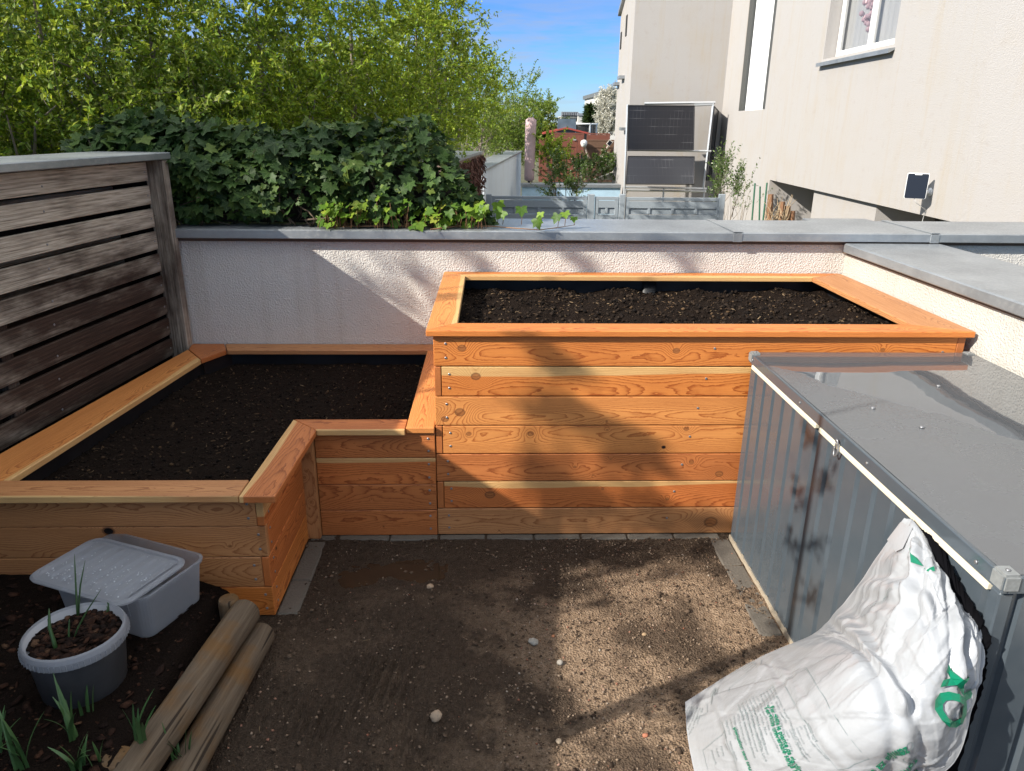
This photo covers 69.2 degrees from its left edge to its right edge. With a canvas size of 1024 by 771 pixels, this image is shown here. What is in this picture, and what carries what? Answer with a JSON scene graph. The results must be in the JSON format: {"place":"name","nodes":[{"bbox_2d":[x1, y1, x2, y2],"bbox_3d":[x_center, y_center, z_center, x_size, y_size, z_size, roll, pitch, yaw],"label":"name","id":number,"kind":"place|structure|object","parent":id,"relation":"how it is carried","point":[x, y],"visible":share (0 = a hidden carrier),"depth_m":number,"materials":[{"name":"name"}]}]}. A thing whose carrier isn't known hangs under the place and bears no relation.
{"place":"outdoors","nodes":[
{"label":"outdoors","id":0,"kind":"place"},
{"bbox_2d":[3,0,620,123],"label":"sky","id":1,"kind":"structure","parent":0,"point":[575,43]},
{"bbox_2d":[317,435,437,527],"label":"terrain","id":2,"kind":"structure","parent":0,"point":[437,494],"depth_m":4.13,"materials":[{"name":"soil"}]},
{"bbox_2d":[0,151,192,453],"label":"slatted fence","id":3,"kind":"object","parent":2,"relation":"on","point":[93,304],"visible":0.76,"depth_m":3.82,"materials":[{"name":"brown wood"}]},
{"bbox_2d":[0,573,228,770],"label":"garden soil","id":4,"kind":"structure","parent":2,"relation":"on","point":[184,651],"depth_m":2.46,"materials":[{"name":"soil"}]},
{"bbox_2d":[0,705,20,752],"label":"bulb plant","id":5,"kind":"object","parent":4,"relation":"on","point":[1,731],"visible":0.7,"depth_m":2.10,"materials":[{"name":"green plant"}]},
{"bbox_2d":[0,711,43,770],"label":"bulb plant","id":6,"kind":"object","parent":4,"relation":"on","point":[17,764],"visible":1,"depth_m":2.05,"materials":[{"name":"green plant"}]},
{"bbox_2d":[46,673,77,742],"bbox_3d":[-1.304,0.953,2.134,0.211,0.196,0.073,18,26,40],"label":"bulb plant","id":7,"kind":"object","parent":4,"relation":"on","point":[70,729],"visible":1,"depth_m":2.16,"materials":[{"name":"green plant"}]},
{"bbox_2d":[48,734,89,770],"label":"bulb plant","id":8,"kind":"object","parent":4,"relation":"on","point":[80,760],"visible":0.99,"depth_m":2.06,"materials":[{"name":"green plant"}]},
{"bbox_2d":[18,602,129,708],"bbox_3d":[-1.371,0.859,2.357,0.305,0.205,0.305,0,19,-2],"label":"bucket","id":9,"kind":"object","parent":4,"relation":"on","point":[92,652],"visible":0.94,"depth_m":2.29,"materials":[{"name":"plastic"}]},
{"bbox_2d":[47,609,57,648],"bbox_3d":[-1.407,0.753,2.270,0.016,0.133,0.055,-13,23,-33],"label":"spring onion","id":10,"kind":"object","parent":9,"relation":"in","point":[53,639],"visible":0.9,"depth_m":2.27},
{"bbox_2d":[74,554,84,615],"bbox_3d":[-1.418,0.659,2.435,0.038,0.199,0.080,0,19,-2],"label":"spring onion","id":11,"kind":"object","parent":9,"relation":"in","point":[77,601],"visible":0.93,"depth_m":2.43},
{"bbox_2d":[68,591,99,636],"bbox_3d":[-1.337,0.717,2.325,0.116,0.164,0.022,-9,22,-26],"label":"spring onion","id":12,"kind":"object","parent":9,"relation":"in","point":[80,621],"visible":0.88,"depth_m":2.32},
{"bbox_2d":[78,685,93,715],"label":"bulb plant","id":13,"kind":"object","parent":4,"relation":"on","point":[87,705],"visible":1,"depth_m":2.26,"materials":[{"name":"green plant"}]},
{"bbox_2d":[80,739,103,765],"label":"bulb plant","id":14,"kind":"object","parent":4,"relation":"on","point":[98,755],"visible":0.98,"depth_m":2.08,"materials":[{"name":"green plant"}]},
{"bbox_2d":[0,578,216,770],"bbox_3d":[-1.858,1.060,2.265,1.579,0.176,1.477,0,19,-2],"label":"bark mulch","id":15,"kind":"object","parent":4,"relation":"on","point":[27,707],"visible":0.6,"depth_m":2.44,"materials":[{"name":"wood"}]},
{"bbox_2d":[123,689,154,743],"bbox_3d":[-1.066,0.972,2.140,0.066,0.163,0.110,0,19,-2],"label":"bulb plant","id":16,"kind":"object","parent":4,"relation":"on","point":[139,733],"visible":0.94,"depth_m":2.14,"materials":[{"name":"green plant"}]},
{"bbox_2d":[162,723,191,760],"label":"bulb plant","id":17,"kind":"object","parent":4,"relation":"on","point":[173,756],"visible":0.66,"depth_m":2.23,"materials":[{"name":"green plant"}]},
{"bbox_2d":[113,599,259,770],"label":"edging log","id":18,"kind":"object","parent":4,"relation":"on","point":[179,708],"visible":0.98,"depth_m":2.37,"materials":[{"name":"wood"}]},
{"bbox_2d":[101,746,129,770],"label":"log stake","id":19,"kind":"object","parent":2,"relation":"on","point":[120,755],"visible":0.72,"depth_m":2.10,"materials":[{"name":"wood"}]},
{"bbox_2d":[218,593,238,619],"bbox_3d":[-1.075,0.926,2.853,0.077,0.255,0.078,0,19,-2],"label":"log stake","id":20,"kind":"object","parent":2,"relation":"on","point":[226,602],"visible":0.29,"depth_m":2.79,"materials":[{"name":"wood"}]},
{"bbox_2d":[277,581,310,614],"bbox_3d":[-0.928,0.941,3.179,0.087,0.092,0.235,0,19,-2],"label":"edging stone","id":21,"kind":"object","parent":2,"relation":"on","point":[295,595],"visible":0.6,"depth_m":3.16,"materials":[{"name":"concrete"}]},
{"bbox_2d":[292,542,324,581],"bbox_3d":[-0.936,0.848,3.445,0.087,0.092,0.320,0,19,-2],"label":"edging stone","id":22,"kind":"object","parent":2,"relation":"on","point":[307,566],"visible":0.62,"depth_m":3.41,"materials":[{"name":"concrete"}]},
{"bbox_2d":[311,535,388,540],"bbox_3d":[-0.790,0.782,3.635,0.379,0.091,0.046,0,19,-2],"label":"edging stone","id":23,"kind":"object","parent":2,"relation":"on","point":[367,537],"visible":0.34,"depth_m":3.62,"materials":[{"name":"concrete"}]},
{"bbox_2d":[390,535,437,540],"bbox_3d":[-0.478,0.783,3.644,0.234,0.091,0.046,0,19,-2],"label":"edging stone","id":24,"kind":"object","parent":2,"relation":"on","point":[408,537],"visible":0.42,"depth_m":3.62,"materials":[{"name":"concrete"}]},
{"bbox_2d":[440,535,484,539],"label":"edging stone","id":25,"kind":"object","parent":2,"relation":"on","point":[449,537],"visible":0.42,"depth_m":3.63,"materials":[{"name":"concrete"}]},
{"bbox_2d":[487,534,532,539],"bbox_3d":[-0.011,0.783,3.658,0.229,0.091,0.046,0,19,-2],"label":"edging stone","id":26,"kind":"object","parent":2,"relation":"on","point":[525,537],"visible":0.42,"depth_m":3.63,"materials":[{"name":"concrete"}]},
{"bbox_2d":[534,534,579,539],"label":"edging stone","id":27,"kind":"object","parent":2,"relation":"on","point":[554,536],"visible":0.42,"depth_m":3.65,"materials":[{"name":"concrete"}]},
{"bbox_2d":[581,534,626,539],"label":"edging stone","id":28,"kind":"object","parent":2,"relation":"on","point":[606,536],"visible":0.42,"depth_m":3.65,"materials":[{"name":"concrete"}]},
{"bbox_2d":[627,534,672,539],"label":"edging stone","id":29,"kind":"object","parent":2,"relation":"on","point":[651,536],"visible":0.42,"depth_m":3.66,"materials":[{"name":"concrete"}]},
{"bbox_2d":[673,534,718,538],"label":"edging stone","id":30,"kind":"object","parent":2,"relation":"on","point":[689,536],"visible":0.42,"depth_m":3.66,"materials":[{"name":"concrete"}]},
{"bbox_2d":[711,539,741,565],"bbox_3d":[1.018,0.832,3.551,0.095,0.090,0.225,0,19,-2],"label":"edging stone","id":31,"kind":"object","parent":2,"relation":"on","point":[724,549],"visible":0.58,"depth_m":3.52,"materials":[{"name":"concrete"}]},
{"bbox_2d":[724,566,758,594],"bbox_3d":[1.024,0.910,3.330,0.095,0.090,0.235,0,19,-2],"label":"edging stone","id":32,"kind":"object","parent":2,"relation":"on","point":[737,572],"visible":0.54,"depth_m":3.33,"materials":[{"name":"concrete"}]},
{"bbox_2d":[744,597,781,636],"bbox_3d":[1.031,0.993,3.094,0.095,0.090,0.255,0,19,-2],"label":"edging stone","id":33,"kind":"object","parent":2,"relation":"on","point":[760,621],"visible":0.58,"depth_m":3.04,"materials":[{"name":"concrete"}]},
{"bbox_2d":[197,533,788,770],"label":"yard soil","id":34,"kind":"structure","parent":0,"point":[487,723],"depth_m":2.81,"materials":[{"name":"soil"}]},
{"bbox_2d":[0,344,437,614],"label":"raised bed","id":35,"kind":"object","parent":34,"relation":"on","point":[216,468],"visible":1,"depth_m":3.47,"materials":[{"name":"wood"}]},
{"bbox_2d":[165,623,274,770],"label":"edging log","id":36,"kind":"object","parent":34,"relation":"on","point":[212,720],"visible":0.9,"depth_m":2.45,"materials":[{"name":"wood"}]},
{"bbox_2d":[338,563,382,588],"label":"puddle","id":37,"kind":"object","parent":34,"relation":"on","point":[353,579],"visible":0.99,"depth_m":3.33,"materials":[{"name":"liquid"}]},
{"bbox_2d":[378,559,447,582],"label":"puddle","id":38,"kind":"object","parent":34,"relation":"on","point":[419,574],"visible":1,"depth_m":3.37,"materials":[{"name":"soil"}]},
{"bbox_2d":[427,584,433,588],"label":"stone","id":39,"kind":"object","parent":34,"relation":"on","point":[430,586],"visible":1,"depth_m":3.24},
{"bbox_2d":[430,710,441,722],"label":"stone","id":40,"kind":"object","parent":34,"relation":"on","point":[435,715],"visible":1,"depth_m":2.51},
{"bbox_2d":[226,539,770,770],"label":"dirt clods","id":41,"kind":"object","parent":34,"relation":"on","point":[298,767],"visible":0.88,"depth_m":2.83,"materials":[{"name":"soil"}]},
{"bbox_2d":[233,542,766,770],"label":"straw","id":42,"kind":"object","parent":34,"relation":"on","point":[555,650],"visible":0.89,"depth_m":2.90,"materials":[{"name":"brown wood"}]},
{"bbox_2d":[528,638,537,645],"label":"stone","id":43,"kind":"object","parent":34,"relation":"on","point":[533,641],"visible":1,"depth_m":2.89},
{"bbox_2d":[556,738,561,743],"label":"stone","id":44,"kind":"object","parent":34,"relation":"on","point":[558,740],"visible":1,"depth_m":2.44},
{"bbox_2d":[557,659,563,665],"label":"stone","id":45,"kind":"object","parent":34,"relation":"on","point":[560,662],"visible":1,"depth_m":2.79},
{"bbox_2d":[426,272,975,533],"bbox_3d":[0.834,0.018,4.147,2.480,1.042,1.390,0,19,-2],"label":"raised bed","id":46,"kind":"object","parent":34,"relation":"on","point":[590,402],"visible":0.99,"depth_m":3.53,"materials":[{"name":"wood"}]},
{"bbox_2d":[685,518,991,770],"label":"soil bag","id":47,"kind":"object","parent":34,"relation":"on","point":[883,668],"visible":1,"depth_m":1.82,"materials":[{"name":"white plastic"}]},
{"bbox_2d":[729,351,1023,770],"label":"storage box","id":48,"kind":"object","parent":34,"relation":"on","point":[926,441],"visible":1,"depth_m":2.57,"materials":[{"name":"grey metal"}]},
{"bbox_2d":[833,439,838,456],"bbox_3d":[1.085,0.209,2.489,0.010,0.066,0.034,0,19,-2],"label":"carabiner","id":49,"kind":"object","parent":48,"relation":"hanging from","point":[834,448],"visible":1,"depth_m":2.48,"materials":[{"name":"metal"}]},
{"bbox_2d":[382,125,611,199],"bbox_3d":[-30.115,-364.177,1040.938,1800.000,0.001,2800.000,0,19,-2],"label":"ground","id":50,"kind":"structure","parent":0,"point":[536,174],"depth_m":48.65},
{"bbox_2d":[1,0,139,155],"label":"hedge tree","id":51,"kind":"object","parent":50,"relation":"on","point":[85,31],"visible":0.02,"depth_m":7.88,"materials":[{"name":"green plant"}]},
{"bbox_2d":[0,0,145,155],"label":"hedge tree","id":52,"kind":"object","parent":50,"relation":"on","point":[41,149],"visible":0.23,"depth_m":5.38,"materials":[{"name":"green plant"}]},
{"bbox_2d":[0,0,208,155],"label":"hedge tree","id":53,"kind":"object","parent":50,"relation":"on","point":[22,112],"visible":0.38,"depth_m":5.21,"materials":[{"name":"green plant"}]},
{"bbox_2d":[0,0,306,223],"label":"hedge tree","id":54,"kind":"object","parent":50,"relation":"on","point":[181,101],"visible":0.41,"depth_m":5.59,"materials":[{"name":"green plant"}]},
{"bbox_2d":[33,0,361,223],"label":"hedge tree","id":55,"kind":"object","parent":50,"relation":"on","point":[190,22],"depth_m":8.60,"materials":[{"name":"green plant"}]},
{"bbox_2d":[87,0,411,223],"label":"hedge tree","id":56,"kind":"object","parent":50,"relation":"on","point":[284,106],"visible":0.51,"depth_m":6.17,"materials":[{"name":"green plant"}]},
{"bbox_2d":[247,17,465,155],"bbox_3d":[-2.607,-3.247,11.262,4.016,4.326,3.683,0,19,-2],"label":"hedge tree","id":57,"kind":"object","parent":50,"relation":"on","point":[463,153],"depth_m":10.46,"materials":[{"name":"green plant"}]},
{"bbox_2d":[213,0,506,164],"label":"hedge tree","id":58,"kind":"object","parent":50,"relation":"on","point":[410,22],"visible":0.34,"depth_m":7.30,"materials":[{"name":"green plant"}]},
{"bbox_2d":[297,0,503,162],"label":"hedge tree","id":59,"kind":"object","parent":50,"relation":"on","point":[457,35],"visible":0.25,"depth_m":9.69,"materials":[{"name":"green plant"}]},
{"bbox_2d":[419,151,486,203],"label":"boundary wall","id":60,"kind":"structure","parent":50,"relation":"on","point":[475,167],"depth_m":12.03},
{"bbox_2d":[389,7,521,150],"bbox_3d":[-1.244,-4.786,14.819,2.903,4.890,2.679,0,19,-2],"label":"hedge tree","id":61,"kind":"object","parent":50,"relation":"on","point":[488,89],"visible":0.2,"depth_m":14.33,"materials":[{"name":"green plant"}]},
{"bbox_2d":[437,46,534,157],"bbox_3d":[-0.888,-6.795,20.637,3.096,4.818,2.889,0,19,-2],"label":"hedge tree","id":62,"kind":"object","parent":50,"relation":"on","point":[495,116],"visible":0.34,"depth_m":20.46,"materials":[{"name":"green plant"}]},
{"bbox_2d":[481,151,521,201],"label":"boundary wall","id":63,"kind":"structure","parent":50,"relation":"on","point":[503,174],"depth_m":18.34,"materials":[{"name":"paint"}]},
{"bbox_2d":[457,124,556,142],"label":"scrub","id":64,"kind":"object","parent":50,"relation":"on","point":[499,139],"depth_m":120.33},
{"bbox_2d":[473,48,554,170],"bbox_3d":[0.042,-8.963,26.059,3.076,5.316,2.772,16,25,37],"label":"hedge tree","id":65,"kind":"object","parent":50,"relation":"on","point":[517,145],"visible":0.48,"depth_m":25.64,"materials":[{"name":"green plant"}]},
{"bbox_2d":[524,117,535,182],"bbox_3d":[0.528,-6.342,21.975,0.328,2.986,0.324,0,19,-2],"label":"parasol","id":66,"kind":"object","parent":50,"relation":"on","point":[530,130],"visible":0.93,"depth_m":21.65,"materials":[{"name":"fabric"}]},
{"bbox_2d":[513,83,569,182],"bbox_3d":[1.167,-12.135,36.072,2.933,4.699,3.302,11,22,28],"label":"hedge tree","id":67,"kind":"object","parent":50,"relation":"on","point":[547,113],"visible":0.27,"depth_m":35.55,"materials":[{"name":"green plant"}]},
{"bbox_2d":[532,124,579,180],"bbox_3d":[1.250,-6.300,22.196,1.549,2.884,1.380,0,19,-2],"label":"shrub","id":68,"kind":"object","parent":50,"relation":"on","point":[545,149],"visible":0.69,"depth_m":21.81,"materials":[{"name":"green plant"}]},
{"bbox_2d":[538,137,580,182],"bbox_3d":[1.854,-8.502,29.093,1.618,2.355,0.135,0,19,-2],"label":"panel fence","id":69,"kind":"object","parent":50,"relation":"on","point":[574,148],"visible":0.4,"depth_m":28.97,"materials":[{"name":"red wood"}]},
{"bbox_2d":[530,142,594,195],"bbox_3d":[1.074,-3.817,15.698,1.396,2.512,1.137,0,19,-2],"label":"shrub","id":70,"kind":"object","parent":50,"relation":"on","point":[569,181],"visible":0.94,"depth_m":15.48,"materials":[{"name":"green plant"}]},
{"bbox_2d":[541,119,590,182],"bbox_3d":[2.503,-11.192,35.703,2.192,3.049,2.200,0,19,-2],"label":"playhouse","id":71,"kind":"object","parent":50,"relation":"on","point":[562,124],"visible":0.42,"depth_m":34.41,"materials":[{"name":"grey"}]},
{"bbox_2d":[576,112,582,122],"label":"building","id":72,"kind":"structure","parent":50,"relation":"on","point":[579,116],"depth_m":310.65,"materials":[{"name":"stone"}]},
{"bbox_2d":[551,133,609,153],"bbox_3d":[2.993,-10.638,32.616,2.599,0.860,0.055,0,19,-2],"label":"panel fence","id":73,"kind":"object","parent":50,"relation":"on","point":[601,136],"visible":0.41,"depth_m":32.50,"materials":[{"name":"red wood"}]},
{"bbox_2d":[581,102,597,132],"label":"conifer","id":74,"kind":"object","parent":50,"relation":"on","point":[588,113],"visible":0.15,"depth_m":49.37,"materials":[{"name":"green plant"}]},
{"bbox_2d":[568,145,616,182],"bbox_3d":[2.490,-6.117,22.581,1.809,2.313,1.231,0,19,-2],"label":"shrub","id":75,"kind":"object","parent":50,"relation":"on","point":[610,162],"visible":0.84,"depth_m":22.33,"materials":[{"name":"green plant"}]},
{"bbox_2d":[582,140,613,181],"bbox_3d":[3.383,-8.776,29.041,1.260,1.584,0.055,0,19,-2],"label":"panel fence","id":76,"kind":"object","parent":50,"relation":"on","point":[593,146],"visible":0.36,"depth_m":28.90,"materials":[{"name":"brown wood"}]},
{"bbox_2d":[581,140,588,156],"bbox_3d":[2.826,-9.117,28.701,0.375,0.710,0.253,0,19,-2],"label":"garden light","id":77,"kind":"object","parent":76,"relation":"attached to","point":[583,143],"visible":0.94,"depth_m":28.55,"materials":[{"name":"white plastic"}]},
{"bbox_2d":[602,139,612,156],"bbox_3d":[3.669,-9.128,28.774,0.439,0.782,0.120,0,19,-2],"label":"solar light","id":78,"kind":"object","parent":76,"relation":"attached to","point":[609,142],"visible":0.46,"depth_m":28.64,"materials":[{"name":"black"}]},
{"bbox_2d":[175,218,1023,434],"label":"garden wall","id":79,"kind":"structure","parent":50,"relation":"on","point":[264,283],"depth_m":4.61,"materials":[{"name":"white paint"}]},
{"bbox_2d":[59,100,577,231],"bbox_3d":[-1.279,-1.354,4.646,3.378,0.784,0.783,0,19,-2],"label":"ivy","id":80,"kind":"object","parent":79,"relation":"on","point":[223,172],"visible":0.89,"depth_m":4.50,"materials":[{"name":"green plant"}]},
{"bbox_2d":[592,80,616,135],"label":"blossom tree","id":81,"kind":"object","parent":50,"relation":"on","point":[605,117],"visible":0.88,"depth_m":45.52,"materials":[{"name":"white plant"}]},
{"bbox_2d":[486,194,725,219],"bbox_3d":[1.648,-2.597,13.357,4.226,1.672,0.100,0,19,-2],"label":"panel fence","id":82,"kind":"object","parent":50,"relation":"on","point":[659,208],"visible":0.45,"depth_m":13.14,"materials":[{"name":"grey paint"}]},
{"bbox_2d":[623,101,715,217],"bbox_3d":[3.987,-5.553,19.222,2.249,3.397,0.070,0,19,-2],"label":"solar rack","id":83,"kind":"object","parent":50,"relation":"on","point":[694,189],"visible":0.79,"depth_m":19.11,"materials":[{"name":"metal"}]},
{"bbox_2d":[625,156,694,184],"bbox_3d":[3.771,-5.471,18.880,1.838,0.680,0.543,0,19,-2],"label":"solar module","id":84,"kind":"object","parent":83,"relation":"attached to","point":[660,170],"visible":1,"depth_m":18.87,"materials":[{"name":"glass"}]},
{"bbox_2d":[627,105,694,150],"bbox_3d":[3.773,-6.511,18.804,1.770,1.107,0.051,0,19,-2],"label":"solar module","id":85,"kind":"object","parent":83,"relation":"attached to","point":[660,127],"visible":1,"depth_m":18.79,"materials":[{"name":"glass"}]},
{"bbox_2d":[706,106,718,180],"bbox_3d":[5.244,-6.323,19.473,0.083,1.868,1.006,8,21,20],"label":"solar module","id":86,"kind":"object","parent":83,"relation":"attached to","point":[713,138],"visible":0.83,"depth_m":19.35,"materials":[{"name":"glass"}]},
{"bbox_2d":[705,136,759,219],"bbox_3d":[4.287,-3.582,14.865,0.760,2.694,1.194,-14,24,-36],"label":"shrub","id":87,"kind":"object","parent":50,"relation":"on","point":[722,175],"visible":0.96,"depth_m":14.66,"materials":[{"name":"green plant"}]},
{"bbox_2d":[732,180,772,219],"bbox_3d":[4.430,-2.935,14.182,0.655,1.927,0.658,-18,26,-42],"label":"shrub","id":88,"kind":"object","parent":50,"relation":"on","point":[740,205],"visible":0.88,"depth_m":14.08,"materials":[{"name":"green plant"}]},
{"bbox_2d":[751,183,755,219],"bbox_3d":[3.788,-2.496,11.757,0.068,1.366,0.026,0,19,-2],"label":"plant cane","id":89,"kind":"object","parent":50,"relation":"on","point":[753,201],"visible":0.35,"depth_m":11.61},
{"bbox_2d":[758,186,760,219],"bbox_3d":[3.911,-2.503,11.758,0.142,1.256,0.026,0,19,-2],"label":"plant cane","id":90,"kind":"object","parent":50,"relation":"on","point":[759,201],"visible":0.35,"depth_m":11.61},
{"bbox_2d":[762,183,767,219],"bbox_3d":[3.963,-2.496,11.762,0.043,1.383,0.026,0,19,-2],"label":"plant cane","id":91,"kind":"object","parent":50,"relation":"on","point":[765,201],"visible":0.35,"depth_m":11.62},
{"bbox_2d":[766,194,773,219],"bbox_3d":[3.924,-2.436,11.358,0.102,0.953,0.102,18,26,40],"label":"wood stake","id":92,"kind":"object","parent":50,"relation":"on","point":[771,205],"visible":0.36,"depth_m":11.23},
{"bbox_2d":[764,195,795,219],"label":"dry plant","id":93,"kind":"object","parent":50,"relation":"on","point":[776,216],"visible":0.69,"depth_m":11.10,"materials":[{"name":"plant"}]},
{"bbox_2d":[779,201,784,219],"bbox_3d":[4.101,-2.452,11.357,0.082,0.701,0.082,18,26,40],"label":"wood stake","id":94,"kind":"object","parent":50,"relation":"on","point":[782,205],"visible":0.36,"depth_m":11.25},
{"bbox_2d":[784,206,790,219],"bbox_3d":[4.194,-2.462,11.357,0.082,0.560,0.082,18,26,40],"label":"wood stake","id":95,"kind":"object","parent":50,"relation":"on","point":[788,212],"visible":0.21,"depth_m":11.27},
{"bbox_2d":[842,243,1023,564],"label":"garden wall","id":96,"kind":"structure","parent":50,"relation":"on","point":[982,296],"depth_m":3.65,"materials":[{"name":"beige paint"}]},
{"bbox_2d":[560,112,577,122],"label":"building","id":97,"kind":"structure","parent":0,"point":[571,115],"depth_m":313.46,"materials":[{"name":"stone"}]},
{"bbox_2d":[521,183,620,216],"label":"garden wall","id":98,"kind":"structure","parent":0,"point":[601,189],"depth_m":20.25,"materials":[{"name":"white paint"}]},
{"bbox_2d":[576,123,597,174],"bbox_3d":[3.540,-12.409,39.440,1.956,2.881,1.956,0,19,-2],"label":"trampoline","id":99,"kind":"object","parent":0,"point":[589,127],"visible":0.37,"depth_m":38.26,"materials":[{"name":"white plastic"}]},
{"bbox_2d":[583,88,616,141],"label":"building","id":100,"kind":"structure","parent":0,"point":[589,98],"depth_m":73.08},
{"bbox_2d":[789,211,794,219],"bbox_3d":[4.272,-2.473,11.355,0.078,0.387,0.077,18,26,40],"label":"wood stake","id":101,"kind":"object","parent":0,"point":[792,215],"visible":0.36,"depth_m":11.29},
{"bbox_2d":[612,0,1023,221],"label":"house","id":102,"kind":"structure","parent":0,"point":[830,108],"depth_m":12.28,"materials":[{"name":"paint"}]},
{"bbox_2d":[595,172,613,179],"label":"garden wall","id":103,"kind":"structure","parent":102,"relation":"attached to","point":[608,177],"depth_m":22.97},
{"bbox_2d":[625,14,627,36],"bbox_3d":[3.172,-9.901,20.437,0.062,0.525,0.300,1,19,1],"label":"slit window","id":104,"kind":"structure","parent":102,"relation":"in","point":[627,14],"depth_m":20.38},
{"bbox_2d":[859,0,873,31],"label":"orchid","id":105,"kind":"object","parent":102,"relation":"attached to","point":[866,17],"visible":0.74,"depth_m":11.90,"materials":[{"name":"plant"}]},
{"bbox_2d":[836,0,900,55],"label":"window","id":106,"kind":"structure","parent":102,"relation":"in","point":[853,37],"depth_m":11.99,"materials":[{"name":"white plastic"}]},
{"bbox_2d":[904,173,932,220],"bbox_3d":[5.153,-2.340,9.445,0.355,0.699,0.194,0,19,-2],"label":"solar light","id":107,"kind":"object","parent":102,"relation":"attached to","point":[916,186],"visible":0.91,"depth_m":9.36,"materials":[{"name":"black plastic"}]},
{"bbox_2d":[802,218,871,220],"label":"parapet","id":108,"kind":"structure","parent":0,"point":[823,219],"depth_m":6.59,"materials":[{"name":"white paint"}]},
{"bbox_3d":[-1.404,0.733,2.734,0.521,0.178,0.438,0,19,-2],"label":"storage tub","id":109,"kind":"object","parent":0,"visible":0},
{"bbox_2d":[30,538,184,605],"bbox_3d":[-1.437,0.654,2.648,0.458,0.016,0.306,8,21,19],"label":"tub lid","id":110,"kind":"object","parent":109,"relation":"on","point":[117,573],"visible":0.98,"depth_m":2.63,"materials":[{"name":"white plastic"}]}
]}

